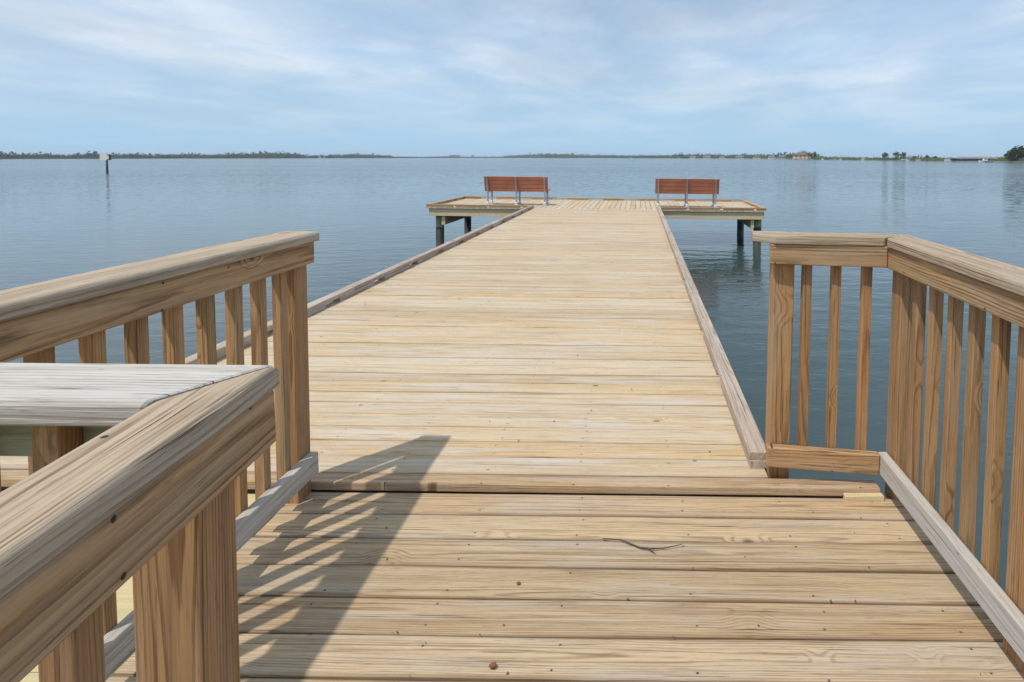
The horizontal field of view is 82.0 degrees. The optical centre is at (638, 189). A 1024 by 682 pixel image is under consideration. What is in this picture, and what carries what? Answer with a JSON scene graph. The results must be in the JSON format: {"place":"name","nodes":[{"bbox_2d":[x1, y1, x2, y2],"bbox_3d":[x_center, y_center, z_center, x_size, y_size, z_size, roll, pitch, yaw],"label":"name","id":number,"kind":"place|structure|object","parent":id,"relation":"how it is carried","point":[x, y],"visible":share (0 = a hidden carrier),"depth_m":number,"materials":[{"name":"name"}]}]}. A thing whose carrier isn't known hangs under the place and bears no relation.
{"place":"outdoors","nodes":[
{"label":"outdoors","id":0,"kind":"place"},
{"bbox_2d":[489,662,496,667],"bbox_3d":[-0.407,1.330,1.601,0.022,0.013,0.019,0,3,0],"label":"seed pod","id":1,"kind":"object","parent":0,"point":[492,665],"visible":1,"depth_m":1.60,"materials":[{"name":"brown plant"}]},
{"bbox_2d":[0,158,1023,591],"bbox_3d":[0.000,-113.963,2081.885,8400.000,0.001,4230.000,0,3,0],"label":"water","id":2,"kind":"structure","parent":0,"point":[360,216],"depth_m":21.41,"materials":[{"name":"blue liquid"}]},
{"bbox_2d":[99,153,110,172],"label":"channel marker","id":3,"kind":"object","parent":2,"relation":"in","point":[105,156],"visible":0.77,"depth_m":88.84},
{"bbox_2d":[20,494,275,681],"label":"side landing","id":4,"kind":"object","parent":2,"relation":"in","point":[124,599],"depth_m":1.84,"materials":[{"name":"beige wood"}]},
{"bbox_2d":[0,205,879,495],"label":"pier","id":5,"kind":"structure","parent":2,"relation":"in","point":[518,351],"depth_m":3.64,"materials":[{"name":"beige wood"}]},
{"bbox_2d":[1,487,1023,681],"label":"boardwalk","id":6,"kind":"structure","parent":2,"relation":"in","point":[447,574],"depth_m":1.88,"materials":[{"name":"beige wood"}]},
{"bbox_2d":[0,363,279,681],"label":"railing","id":7,"kind":"object","parent":6,"relation":"on","point":[138,469],"visible":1,"depth_m":0.76,"materials":[{"name":"brown wood"}]},
{"bbox_2d":[0,231,318,679],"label":"railing","id":8,"kind":"object","parent":6,"relation":"attached to","point":[39,321],"visible":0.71,"depth_m":1.83,"materials":[{"name":"brown wood"}]},
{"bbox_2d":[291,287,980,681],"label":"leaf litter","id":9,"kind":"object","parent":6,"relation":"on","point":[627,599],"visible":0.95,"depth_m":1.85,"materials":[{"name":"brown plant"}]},
{"bbox_2d":[602,538,681,552],"bbox_3d":[0.010,1.306,2.095,0.299,0.011,0.058,0,3,8],"label":"twig","id":10,"kind":"object","parent":6,"relation":"on","point":[641,547],"visible":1,"depth_m":2.09,"materials":[{"name":"brown wood"}]},
{"bbox_2d":[751,231,1023,672],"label":"railing","id":11,"kind":"object","parent":6,"relation":"attached to","point":[981,286],"visible":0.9,"depth_m":2.14,"materials":[{"name":"brown wood"}]},
{"bbox_2d":[426,196,765,246],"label":"platform","id":12,"kind":"structure","parent":2,"relation":"in","point":[745,212],"depth_m":15.62,"materials":[{"name":"beige wood"}]},
{"bbox_2d":[484,176,550,205],"bbox_3d":[-3.432,0.029,16.288,1.780,0.819,0.639,1,3,0],"label":"bench","id":13,"kind":"object","parent":12,"relation":"on","point":[517,184],"visible":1,"depth_m":16.07,"materials":[{"name":"wood"}]},
{"bbox_2d":[655,178,719,207],"bbox_3d":[1.358,0.093,16.172,1.780,0.819,0.639,1,3,0],"label":"bench","id":14,"kind":"object","parent":12,"relation":"on","point":[675,186],"visible":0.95,"depth_m":15.95,"materials":[{"name":"wood"}]},
{"bbox_2d":[955,157,1004,160],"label":"bridge","id":15,"kind":"structure","parent":2,"relation":"in","point":[971,159],"depth_m":327.87,"materials":[{"name":"concrete"}]},
{"bbox_2d":[978,159,993,161],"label":"motorboat","id":16,"kind":"object","parent":2,"relation":"on","point":[984,160],"visible":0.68,"depth_m":279.74,"materials":[{"name":"white paint"}]},
{"bbox_2d":[0,0,1023,157],"label":"sky","id":17,"kind":"structure","parent":0,"point":[403,78],"materials":[{"name":"blue"}]},
{"bbox_2d":[147,158,1006,161],"bbox_3d":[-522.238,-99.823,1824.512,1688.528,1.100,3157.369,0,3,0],"label":"shore","id":18,"kind":"structure","parent":0,"point":[732,158],"depth_m":915.33,"materials":[{"name":"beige plant"}]},
{"bbox_2d":[0,150,392,158],"bbox_3d":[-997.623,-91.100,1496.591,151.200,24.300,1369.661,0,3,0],"label":"mangrove thicket","id":19,"kind":"object","parent":18,"relation":"on","point":[95,155],"visible":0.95,"depth_m":1284.70,"materials":[{"name":"green plant"}]},
{"bbox_2d":[393,156,503,157],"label":"shoreline scrub","id":20,"kind":"object","parent":18,"relation":"on","point":[449,157],"visible":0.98,"depth_m":2560.54,"materials":[{"name":"green plant"}]},
{"bbox_2d":[504,152,689,157],"bbox_3d":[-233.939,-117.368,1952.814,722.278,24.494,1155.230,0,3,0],"label":"mangrove thicket","id":21,"kind":"object","parent":18,"relation":"on","point":[567,155],"visible":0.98,"depth_m":2121.04,"materials":[{"name":"green plant"}]},
{"bbox_2d":[686,152,822,158],"bbox_3d":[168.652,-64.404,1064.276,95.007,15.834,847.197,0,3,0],"label":"shoreline scrub","id":22,"kind":"object","parent":18,"relation":"on","point":[698,155],"visible":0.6,"depth_m":1016.08,"materials":[{"name":"green plant"}]},
{"bbox_2d":[793,153,810,158],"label":"house","id":23,"kind":"structure","parent":18,"relation":"on","point":[800,155],"depth_m":679.68,"materials":[{"name":"paint"}]},
{"bbox_2d":[815,155,943,160],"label":"shoreline scrub","id":24,"kind":"object","parent":18,"relation":"on","point":[887,158],"visible":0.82,"depth_m":439.27,"materials":[{"name":"green plant"}]},
{"bbox_2d":[892,152,899,157],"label":"house","id":25,"kind":"structure","parent":18,"relation":"on","point":[896,154],"depth_m":417.07,"materials":[{"name":"white"}]},
{"bbox_2d":[944,157,954,160],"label":"boathouse","id":26,"kind":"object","parent":18,"relation":"on","point":[949,159],"visible":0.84,"depth_m":344.46,"materials":[{"name":"paint"}]},
{"bbox_2d":[989,156,1023,161],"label":"shoreline scrub","id":27,"kind":"object","parent":18,"relation":"on","point":[1011,159],"visible":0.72,"depth_m":301.75,"materials":[{"name":"green plant"}]},
{"bbox_2d":[1007,145,1023,157],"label":"tree","id":28,"kind":"object","parent":18,"relation":"on","point":[1014,152],"visible":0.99,"depth_m":296.50,"materials":[{"name":"green plant"}]}
]}

